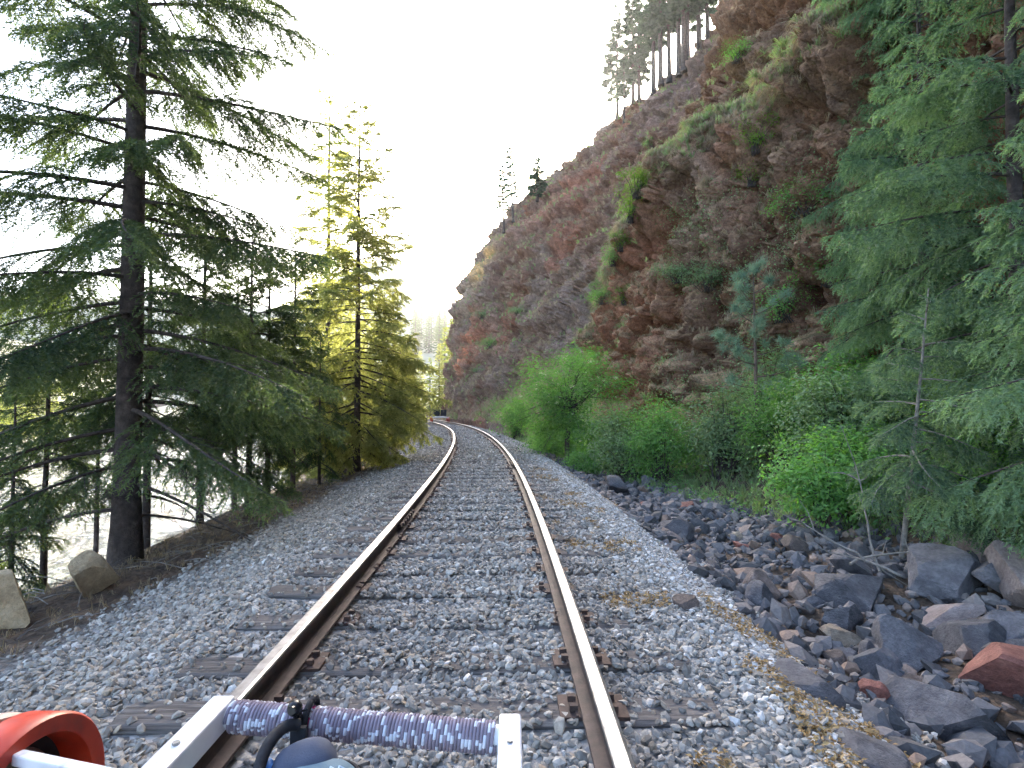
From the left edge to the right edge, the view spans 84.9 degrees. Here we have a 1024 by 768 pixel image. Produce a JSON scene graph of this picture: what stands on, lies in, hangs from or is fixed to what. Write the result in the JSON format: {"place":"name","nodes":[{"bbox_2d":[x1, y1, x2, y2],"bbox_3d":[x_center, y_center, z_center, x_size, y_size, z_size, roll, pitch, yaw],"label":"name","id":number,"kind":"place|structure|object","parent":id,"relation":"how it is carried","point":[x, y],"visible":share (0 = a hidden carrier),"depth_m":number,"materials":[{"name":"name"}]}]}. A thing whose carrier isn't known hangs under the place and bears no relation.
{"place":"outdoors","nodes":[
{"label":"outdoors","id":0,"kind":"place"},
{"bbox_2d":[0,427,302,596],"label":"river","id":1,"kind":"structure","parent":0,"point":[58,563],"depth_m":20.42,"materials":[{"name":"liquid"}]},
{"bbox_2d":[0,260,457,422],"bbox_3d":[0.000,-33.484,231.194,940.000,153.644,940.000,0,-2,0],"label":"hills","id":2,"kind":"structure","parent":0,"point":[423,291],"depth_m":361.16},
{"bbox_2d":[0,0,718,306],"label":"sky","id":3,"kind":"structure","parent":0,"point":[453,85],"materials":[{"name":"white"}]},
{"bbox_2d":[0,380,1023,767],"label":"ground","id":4,"kind":"structure","parent":0,"point":[122,586],"depth_m":4.16,"materials":[{"name":"soil"}]},
{"bbox_2d":[0,569,29,628],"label":"boulder","id":5,"kind":"object","parent":4,"relation":"on","point":[14,613],"visible":0.88,"depth_m":4.39,"materials":[{"name":"stone"}]},
{"bbox_2d":[0,368,72,598],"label":"fir tree","id":6,"kind":"object","parent":4,"relation":"on","point":[10,550],"visible":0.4,"depth_m":8.08,"materials":[{"name":"green plant"}]},
{"bbox_2d":[0,279,108,591],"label":"fir tree","id":7,"kind":"object","parent":4,"relation":"on","point":[81,466],"visible":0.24,"depth_m":8.89,"materials":[{"name":"green plant"}]},
{"bbox_2d":[34,342,142,553],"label":"fir tree","id":8,"kind":"object","parent":4,"relation":"on","point":[96,537],"visible":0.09,"depth_m":12.26,"materials":[{"name":"green plant"}]},
{"bbox_2d":[68,550,118,596],"bbox_3d":[-3.857,1.751,5.122,0.342,0.470,0.332,-1,-2,27],"label":"boulder","id":9,"kind":"object","parent":4,"relation":"on","point":[89,570],"visible":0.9,"depth_m":5.05,"materials":[{"name":"stone"}]},
{"bbox_2d":[54,186,223,548],"bbox_3d":[-6.268,-0.200,9.547,2.512,6.531,2.364,-2,-3,44],"label":"fir tree","id":10,"kind":"object","parent":4,"relation":"on","point":[146,509],"visible":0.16,"depth_m":9.46,"materials":[{"name":"green plant"}]},
{"bbox_2d":[0,0,351,567],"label":"fir tree","id":11,"kind":"object","parent":4,"relation":"on","point":[139,25],"visible":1,"depth_m":6.76,"materials":[{"name":"green plant"}]},
{"bbox_2d":[142,182,243,527],"bbox_3d":[-5.904,-0.498,10.630,2.285,6.751,2.131,1,-2,-17],"label":"fir tree","id":12,"kind":"object","parent":4,"relation":"on","point":[206,280],"visible":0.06,"depth_m":10.58,"materials":[{"name":"green plant"}]},
{"bbox_2d":[0,443,405,659],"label":"bank litter","id":13,"kind":"object","parent":4,"relation":"on","point":[130,591],"visible":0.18,"depth_m":6.25,"materials":[{"name":"brown plant"}]},
{"bbox_2d":[156,228,325,515],"bbox_3d":[-4.389,-0.237,9.331,2.483,5.001,2.160,1,-2,-20],"label":"fir tree","id":14,"kind":"object","parent":4,"relation":"on","point":[280,327],"visible":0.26,"depth_m":9.20,"materials":[{"name":"green plant"}]},
{"bbox_2d":[203,243,335,507],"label":"fir tree","id":15,"kind":"object","parent":4,"relation":"on","point":[301,353],"visible":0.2,"depth_m":9.80,"materials":[{"name":"green plant"}]},
{"bbox_2d":[262,241,342,492],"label":"fir tree","id":16,"kind":"object","parent":4,"relation":"on","point":[302,365],"visible":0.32,"depth_m":11.63,"materials":[{"name":"green plant"}]},
{"bbox_2d":[278,334,355,484],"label":"fir tree","id":17,"kind":"object","parent":4,"relation":"on","point":[319,458],"visible":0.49,"depth_m":12.54,"materials":[{"name":"green plant"}]},
{"bbox_2d":[267,71,375,459],"bbox_3d":[-6.151,-3.648,18.017,3.494,13.201,3.523,0,-2,-4],"label":"fir tree","id":18,"kind":"object","parent":4,"relation":"on","point":[313,213],"visible":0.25,"depth_m":18.08,"materials":[{"name":"green plant"}]},
{"bbox_2d":[273,97,452,480],"bbox_3d":[-4.104,-2.348,14.607,4.832,10.196,4.448,1,-2,-23],"label":"fir tree","id":19,"kind":"object","parent":4,"relation":"on","point":[396,402],"visible":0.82,"depth_m":14.18,"materials":[{"name":"green plant"}]},
{"bbox_2d":[350,286,429,449],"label":"conifer tree","id":20,"kind":"object","parent":4,"relation":"on","point":[376,409],"visible":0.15,"depth_m":26.28,"materials":[{"name":"plant"}]},
{"bbox_2d":[108,692,721,735],"bbox_3d":[-0.392,1.486,2.502,2.691,0.145,0.238,0,-2,-1],"label":"tie","id":21,"kind":"object","parent":4,"relation":"on","point":[166,724],"visible":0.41,"depth_m":2.49,"materials":[{"name":"brown wood"}]},
{"bbox_2d":[427,419,634,767],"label":"rail","id":22,"kind":"object","parent":21,"relation":"on","point":[607,744],"visible":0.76,"depth_m":2.78,"materials":[{"name":"metal"}]},
{"bbox_2d":[173,646,689,679],"bbox_3d":[-0.376,1.506,2.980,2.675,0.147,0.238,0,-2,-2],"label":"tie","id":23,"kind":"object","parent":4,"relation":"on","point":[314,663],"visible":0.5,"depth_m":2.92,"materials":[{"name":"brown wood"}]},
{"bbox_2d":[193,421,455,767],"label":"rail","id":24,"kind":"object","parent":23,"relation":"on","point":[273,672],"visible":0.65,"depth_m":3.15,"materials":[{"name":"metal"}]},
{"bbox_2d":[0,696,522,767],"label":"rail bike","id":25,"kind":"object","parent":24,"relation":"on","point":[51,739],"visible":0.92,"depth_m":1.11,"materials":[{"name":"white paint"}]},
{"bbox_2d":[253,694,358,767],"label":"hip pack","id":26,"kind":"object","parent":25,"relation":"hanging from","point":[302,750],"visible":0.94,"depth_m":1.01,"materials":[{"name":"blue fabric"}]},
{"bbox_2d":[429,343,445,416],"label":"conifer tree","id":27,"kind":"object","parent":4,"relation":"on","point":[436,379],"visible":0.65,"depth_m":83.91,"materials":[{"name":"plant"}]},
{"bbox_2d":[236,609,665,630],"bbox_3d":[-0.380,1.532,3.566,2.673,0.145,0.242,0,-2,0],"label":"tie","id":28,"kind":"object","parent":4,"relation":"on","point":[276,625],"visible":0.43,"depth_m":3.50,"materials":[{"name":"brown wood"}]},
{"bbox_2d":[267,581,637,599],"bbox_3d":[-0.447,1.543,4.121,2.697,0.146,0.236,0,-2,0],"label":"tie","id":29,"kind":"object","parent":4,"relation":"on","point":[289,592],"visible":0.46,"depth_m":4.06,"materials":[{"name":"brown wood"}]},
{"bbox_2d":[294,562,616,577],"bbox_3d":[-0.443,1.565,4.625,2.697,0.146,0.236,0,-2,-1],"label":"tie","id":30,"kind":"object","parent":4,"relation":"on","point":[320,572],"visible":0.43,"depth_m":4.55,"materials":[{"name":"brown wood"}]},
{"bbox_2d":[312,546,607,559],"bbox_3d":[-0.471,1.580,5.155,2.673,0.145,0.242,0,-2,-1],"label":"tie","id":31,"kind":"object","parent":4,"relation":"on","point":[350,556],"visible":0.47,"depth_m":5.08,"materials":[{"name":"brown wood"}]},
{"bbox_2d":[333,532,599,544],"bbox_3d":[-0.459,1.600,5.689,2.697,0.146,0.236,0,-2,-2],"label":"tie","id":32,"kind":"object","parent":4,"relation":"on","point":[403,539],"visible":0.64,"depth_m":5.65,"materials":[{"name":"brown wood"}]},
{"bbox_2d":[347,521,588,532],"bbox_3d":[-0.482,1.624,6.250,2.697,0.146,0.236,0,-2,-3],"label":"tie","id":33,"kind":"object","parent":4,"relation":"on","point":[363,529],"visible":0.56,"depth_m":6.18,"materials":[{"name":"brown wood"}]},
{"bbox_2d":[362,512,579,521],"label":"tie","id":34,"kind":"object","parent":4,"relation":"on","point":[390,518],"visible":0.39,"depth_m":6.73,"materials":[{"name":"brown wood"}]},
{"bbox_2d":[0,425,950,767],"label":"gravel","id":35,"kind":"structure","parent":4,"relation":"on","point":[334,513],"depth_m":3.43,"materials":[{"name":"gravel"}]},
{"bbox_2d":[489,392,540,439],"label":"leafy shrub","id":36,"kind":"object","parent":4,"relation":"on","point":[517,432],"visible":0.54,"depth_m":29.68,"materials":[{"name":"green plant"}]},
{"bbox_2d":[521,425,581,455],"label":"leafy shrub","id":37,"kind":"object","parent":4,"relation":"on","point":[562,442],"visible":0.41,"depth_m":19.30,"materials":[{"name":"green plant"}]},
{"bbox_2d":[474,338,648,460],"bbox_3d":[1.497,0.594,17.096,5.050,4.104,4.742,-1,-2,34],"label":"elder bush","id":38,"kind":"object","parent":4,"relation":"on","point":[566,407],"visible":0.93,"depth_m":16.54,"materials":[{"name":"green plant"}]},
{"bbox_2d":[556,444,606,474],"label":"leafy shrub","id":39,"kind":"object","parent":4,"relation":"on","point":[577,463],"visible":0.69,"depth_m":14.61,"materials":[{"name":"green plant"}]},
{"bbox_2d":[557,395,694,479],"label":"leafy shrub","id":40,"kind":"object","parent":4,"relation":"on","point":[615,460],"visible":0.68,"depth_m":13.17,"materials":[{"name":"green plant"}]},
{"bbox_2d":[608,391,711,482],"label":"leafy shrub","id":41,"kind":"object","parent":4,"relation":"on","point":[655,445],"visible":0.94,"depth_m":12.11,"materials":[{"name":"green plant"}]},
{"bbox_2d":[658,519,694,541],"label":"rock","id":42,"kind":"object","parent":4,"relation":"on","point":[685,528],"visible":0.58,"depth_m":7.25,"materials":[{"name":"stone"}]},
{"bbox_2d":[526,467,920,767],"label":"leaf litter","id":43,"kind":"object","parent":4,"relation":"on","point":[806,733],"visible":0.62,"depth_m":2.72,"materials":[{"name":"plant"}]},
{"bbox_2d":[659,375,799,480],"bbox_3d":[4.590,0.895,11.332,3.161,2.170,2.854,0,-2,4],"label":"leafy shrub","id":44,"kind":"object","parent":4,"relation":"on","point":[718,435],"visible":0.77,"depth_m":11.13,"materials":[{"name":"green plant"}]},
{"bbox_2d":[744,580,773,605],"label":"rock","id":45,"kind":"object","parent":4,"relation":"on","point":[757,592],"visible":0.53,"depth_m":4.78,"materials":[{"name":"stone"}]},
{"bbox_2d":[707,256,813,462],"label":"pine tree","id":46,"kind":"object","parent":4,"relation":"on","point":[759,322],"visible":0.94,"depth_m":11.21,"materials":[{"name":"green plant"}]},
{"bbox_2d":[742,568,781,599],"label":"rock","id":47,"kind":"object","parent":4,"relation":"on","point":[758,574],"visible":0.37,"depth_m":5.19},
{"bbox_2d":[507,399,1023,546],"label":"ground grass","id":48,"kind":"structure","parent":4,"relation":"on","point":[697,482],"depth_m":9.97,"materials":[{"name":"plant"}]},
{"bbox_2d":[714,337,816,436],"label":"leafy shrub","id":49,"kind":"object","parent":4,"relation":"on","point":[769,370],"visible":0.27,"depth_m":12.41,"materials":[{"name":"green plant"}]},
{"bbox_2d":[539,451,1023,767],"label":"rubble","id":50,"kind":"object","parent":4,"relation":"on","point":[980,747],"visible":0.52,"depth_m":4.81,"materials":[{"name":"stone"}]},
{"bbox_2d":[712,367,850,470],"bbox_3d":[4.944,0.667,10.195,2.422,2.041,2.300,0,-2,8],"label":"leafy shrub","id":51,"kind":"object","parent":4,"relation":"on","point":[766,438],"visible":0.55,"depth_m":10.13,"materials":[{"name":"green plant"}]},
{"bbox_2d":[780,534,809,553],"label":"rock","id":52,"kind":"object","parent":4,"relation":"on","point":[789,542],"visible":0.64,"depth_m":6.53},
{"bbox_2d":[774,658,845,710],"bbox_3d":[1.531,1.593,2.950,0.363,0.151,0.364,0,-2,-4],"label":"rock","id":53,"kind":"object","parent":4,"relation":"on","point":[802,677],"visible":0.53,"depth_m":2.86,"materials":[{"name":"stone"}]},
{"bbox_2d":[763,501,900,576],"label":"fallen branch","id":54,"kind":"object","parent":4,"relation":"on","point":[867,561],"visible":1,"depth_m":5.06,"materials":[{"name":"wood"}]},
{"bbox_2d":[742,351,924,468],"bbox_3d":[5.140,0.548,8.915,2.730,2.076,3.023,0,-2,2],"label":"leafy shrub","id":55,"kind":"object","parent":4,"relation":"on","point":[819,408],"visible":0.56,"depth_m":8.60,"materials":[{"name":"green plant"}]},
{"bbox_2d":[746,415,927,533],"bbox_3d":[4.065,1.179,7.163,1.870,1.541,1.864,2,-3,-44],"label":"leafy shrub","id":56,"kind":"object","parent":4,"relation":"on","point":[826,504],"visible":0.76,"depth_m":7.01,"materials":[{"name":"green plant"}]},
{"bbox_2d":[818,623,861,647],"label":"rock","id":57,"kind":"object","parent":4,"relation":"on","point":[846,638],"visible":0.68,"depth_m":4.28,"materials":[{"name":"stone"}]},
{"bbox_2d":[821,604,863,630],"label":"rock","id":58,"kind":"object","parent":4,"relation":"on","point":[849,618],"visible":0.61,"depth_m":4.51,"materials":[{"name":"stone"}]},
{"bbox_2d":[757,332,932,434],"bbox_3d":[6.197,0.052,9.988,3.490,1.861,3.259,0,-2,-14],"label":"leafy shrub","id":59,"kind":"object","parent":4,"relation":"on","point":[829,355],"visible":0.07,"depth_m":9.83,"materials":[{"name":"green plant"}]},
{"bbox_2d":[814,573,883,611],"bbox_3d":[3.071,1.903,5.131,0.527,0.389,0.782,-2,-3,44],"label":"rock","id":60,"kind":"object","parent":4,"relation":"on","point":[861,592],"visible":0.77,"depth_m":4.94,"materials":[{"name":"stone"}]},
{"bbox_2d":[829,550,872,575],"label":"rock","id":61,"kind":"object","parent":4,"relation":"on","point":[861,567],"visible":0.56,"depth_m":5.47,"materials":[{"name":"stone"}]},
{"bbox_2d":[790,412,934,511],"bbox_3d":[4.799,1.072,7.465,1.678,1.387,1.683,1,-2,-23],"label":"leafy shrub","id":62,"kind":"object","parent":4,"relation":"on","point":[854,442],"visible":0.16,"depth_m":7.38,"materials":[{"name":"green plant"}]},
{"bbox_2d":[835,727,911,767],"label":"rock","id":63,"kind":"object","parent":4,"relation":"on","point":[876,753],"visible":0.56,"depth_m":2.27,"materials":[{"name":"stone"}]},
{"bbox_2d":[857,678,890,699],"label":"rock","id":64,"kind":"object","parent":4,"relation":"on","point":[879,689],"visible":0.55,"depth_m":3.33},
{"bbox_2d":[852,648,902,680],"bbox_3d":[2.491,1.956,3.811,0.236,0.294,0.292,18,18,-10],"label":"rock","id":65,"kind":"object","parent":4,"relation":"on","point":[867,661],"visible":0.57,"depth_m":3.77,"materials":[{"name":"stone"}]},
{"bbox_2d":[871,614,943,671],"bbox_3d":[2.801,1.876,4.012,0.338,0.320,0.453,18,22,-16],"label":"rock","id":66,"kind":"object","parent":4,"relation":"on","point":[912,646],"visible":0.68,"depth_m":3.94,"materials":[{"name":"stone"}]},
{"bbox_2d":[845,288,1008,558],"bbox_3d":[4.062,0.483,5.537,1.520,2.880,1.902,6,3,42],"label":"fir tree","id":67,"kind":"object","parent":4,"relation":"on","point":[907,480],"visible":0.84,"depth_m":5.46,"materials":[{"name":"green plant"}]},
{"bbox_2d":[833,0,1023,520],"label":"fir tree","id":68,"kind":"object","parent":4,"relation":"on","point":[1011,75],"visible":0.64,"depth_m":6.69,"materials":[{"name":"green plant"}]},
{"bbox_2d":[907,542,983,603],"bbox_3d":[3.905,1.760,5.059,0.585,0.519,0.661,11,33,33],"label":"rock","id":69,"kind":"object","parent":4,"relation":"on","point":[941,572],"visible":0.78,"depth_m":4.92,"materials":[{"name":"stone"}]},
{"bbox_2d":[883,673,1013,743],"bbox_3d":[2.407,1.942,3.146,0.544,0.430,0.587,1,-2,-37],"label":"rock","id":70,"kind":"object","parent":4,"relation":"on","point":[951,711],"visible":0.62,"depth_m":3.13,"materials":[{"name":"stone"}]},
{"bbox_2d":[922,603,986,627],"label":"rock","id":71,"kind":"object","parent":4,"relation":"on","point":[936,615],"visible":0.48,"depth_m":4.47,"materials":[{"name":"stone"}]},
{"bbox_2d":[893,390,1023,501],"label":"leafy shrub","id":72,"kind":"object","parent":4,"relation":"on","point":[990,481],"visible":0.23,"depth_m":6.08,"materials":[{"name":"green plant"}]},
{"bbox_2d":[904,92,1023,559],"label":"fir tree","id":73,"kind":"object","parent":4,"relation":"on","point":[994,396],"visible":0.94,"depth_m":4.89,"materials":[{"name":"green plant"}]},
{"bbox_2d":[932,619,1006,657],"bbox_3d":[3.386,1.863,4.028,0.460,0.377,0.442,17,-8,19],"label":"rock","id":74,"kind":"object","parent":4,"relation":"on","point":[974,635],"visible":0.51,"depth_m":4.03,"materials":[{"name":"stone"}]},
{"bbox_2d":[971,561,1000,593],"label":"rock","id":75,"kind":"object","parent":4,"relation":"on","point":[985,573],"visible":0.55,"depth_m":4.69,"materials":[{"name":"stone"}]},
{"bbox_2d":[958,642,1023,697],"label":"rock","id":76,"kind":"object","parent":4,"relation":"on","point":[996,666],"visible":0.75,"depth_m":3.44,"materials":[{"name":"stone"}]},
{"bbox_2d":[981,610,1023,638],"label":"rock","id":77,"kind":"object","parent":4,"relation":"on","point":[1011,623],"visible":0.45,"depth_m":4.10,"materials":[{"name":"stone"}]},
{"bbox_2d":[984,540,1023,607],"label":"rock","id":78,"kind":"object","parent":4,"relation":"on","point":[1010,572],"visible":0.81,"depth_m":4.59,"materials":[{"name":"stone"}]},
{"bbox_2d":[441,0,1023,450],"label":"cliff","id":79,"kind":"structure","parent":0,"point":[829,78],"depth_m":16.89,"materials":[{"name":"stone"}]},
{"bbox_2d":[495,160,510,233],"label":"pine tree","id":80,"kind":"object","parent":79,"relation":"on","point":[501,202],"visible":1,"depth_m":57.32,"materials":[{"name":"plant"}]},
{"bbox_2d":[503,146,519,222],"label":"pine tree","id":81,"kind":"object","parent":79,"relation":"on","point":[510,192],"visible":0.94,"depth_m":63.35,"materials":[{"name":"plant"}]},
{"bbox_2d":[525,157,547,201],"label":"pine tree","id":82,"kind":"object","parent":79,"relation":"on","point":[538,171],"visible":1,"depth_m":56.77,"materials":[{"name":"plant"}]},
{"bbox_2d":[446,29,718,422],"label":"slope grass","id":83,"kind":"structure","parent":79,"relation":"on","point":[592,283],"depth_m":49.31,"materials":[{"name":"plant"}]},
{"bbox_2d":[600,4,628,119],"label":"pine tree","id":84,"kind":"object","parent":79,"relation":"on","point":[610,58],"visible":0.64,"depth_m":53.64,"materials":[{"name":"plant"}]},
{"bbox_2d":[613,50,632,124],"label":"pine tree","id":85,"kind":"object","parent":79,"relation":"on","point":[623,89],"visible":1,"depth_m":51.11,"materials":[{"name":"plant"}]},
{"bbox_2d":[609,162,651,199],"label":"leafy shrub","id":86,"kind":"object","parent":79,"relation":"on","point":[639,186],"visible":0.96,"depth_m":17.55,"materials":[{"name":"green plant"}]},
{"bbox_2d":[618,0,647,105],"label":"pine tree","id":87,"kind":"object","parent":79,"relation":"on","point":[628,19],"visible":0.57,"depth_m":52.08,"materials":[{"name":"plant"}]},
{"bbox_2d":[623,0,651,102],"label":"pine tree","id":88,"kind":"object","parent":79,"relation":"on","point":[639,77],"visible":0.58,"depth_m":51.54,"materials":[{"name":"plant"}]},
{"bbox_2d":[634,0,671,95],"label":"pine tree","id":89,"kind":"object","parent":79,"relation":"on","point":[653,47],"visible":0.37,"depth_m":42.70,"materials":[{"name":"plant"}]},
{"bbox_2d":[637,0,670,87],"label":"pine tree","id":90,"kind":"object","parent":79,"relation":"on","point":[647,23],"visible":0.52,"depth_m":41.42,"materials":[{"name":"plant"}]},
{"bbox_2d":[650,0,680,83],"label":"pine tree","id":91,"kind":"object","parent":79,"relation":"on","point":[668,28],"visible":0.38,"depth_m":41.02,"materials":[{"name":"plant"}]},
{"bbox_2d":[661,0,696,78],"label":"pine tree","id":92,"kind":"object","parent":79,"relation":"on","point":[678,75],"visible":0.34,"depth_m":39.90,"materials":[{"name":"plant"}]},
{"bbox_2d":[660,0,702,73],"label":"pine tree","id":93,"kind":"object","parent":79,"relation":"on","point":[668,14],"visible":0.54,"depth_m":39.18,"materials":[{"name":"plant"}]},
{"bbox_2d":[669,0,703,59],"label":"pine tree","id":94,"kind":"object","parent":79,"relation":"on","point":[693,9],"visible":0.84,"depth_m":39.17,"materials":[{"name":"plant"}]},
{"bbox_2d":[665,260,728,292],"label":"leafy shrub","id":95,"kind":"object","parent":79,"relation":"on","point":[707,277],"visible":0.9,"depth_m":15.68,"materials":[{"name":"green plant"}]},
{"bbox_2d":[689,0,718,39],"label":"pine tree","id":96,"kind":"object","parent":79,"relation":"on","point":[707,10],"visible":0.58,"depth_m":39.51,"materials":[{"name":"plant"}]},
{"bbox_2d":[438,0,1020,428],"bbox_3d":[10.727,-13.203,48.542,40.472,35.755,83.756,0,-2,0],"label":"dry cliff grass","id":97,"kind":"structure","parent":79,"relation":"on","point":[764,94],"depth_m":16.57,"materials":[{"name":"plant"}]},
{"bbox_2d":[730,106,779,156],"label":"leafy shrub","id":98,"kind":"object","parent":79,"relation":"on","point":[755,148],"visible":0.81,"depth_m":13.73,"materials":[{"name":"green plant"}]},
{"bbox_2d":[528,0,985,430],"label":"cliff grass","id":99,"kind":"structure","parent":79,"relation":"on","point":[705,115],"depth_m":15.34,"materials":[{"name":"plant"}]},
{"bbox_2d":[755,278,822,323],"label":"leafy shrub","id":100,"kind":"object","parent":79,"relation":"on","point":[783,310],"visible":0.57,"depth_m":13.14,"materials":[{"name":"green plant"}]},
{"bbox_2d":[578,4,1006,434],"bbox_3d":[5.475,-2.428,17.595,3.587,10.144,23.277,0,-2,-12],"label":"moss","id":101,"kind":"object","parent":79,"relation":"attached to","point":[740,231],"visible":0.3,"depth_m":14.91,"materials":[{"name":"plant"}]},
{"bbox_2d":[759,173,837,218],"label":"leafy shrub","id":102,"kind":"object","parent":79,"relation":"on","point":[798,208],"visible":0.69,"depth_m":12.85,"materials":[{"name":"green plant"}]},
{"bbox_2d":[810,0,953,66],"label":"fir tree","id":103,"kind":"object","parent":79,"relation":"on","point":[877,7],"visible":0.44,"depth_m":10.37,"materials":[{"name":"green plant"}]},
{"bbox_2d":[801,27,969,272],"bbox_3d":[7.720,-5.934,11.091,2.990,7.758,3.202,0,-2,4],"label":"fir tree","id":104,"kind":"object","parent":79,"relation":"on","point":[859,153],"visible":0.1,"depth_m":11.17,"materials":[{"name":"green plant"}]},
{"bbox_2d":[814,57,983,379],"bbox_3d":[7.402,-3.116,10.766,3.470,6.658,2.607,0,-2,-1],"label":"fir tree","id":105,"kind":"object","parent":79,"relation":"on","point":[840,274],"visible":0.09,"depth_m":10.66,"materials":[{"name":"green plant"}]},
{"bbox_2d":[813,0,1023,432],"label":"fir tree","id":106,"kind":"object","parent":79,"relation":"on","point":[889,161],"visible":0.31,"depth_m":8.96,"materials":[{"name":"green plant"}]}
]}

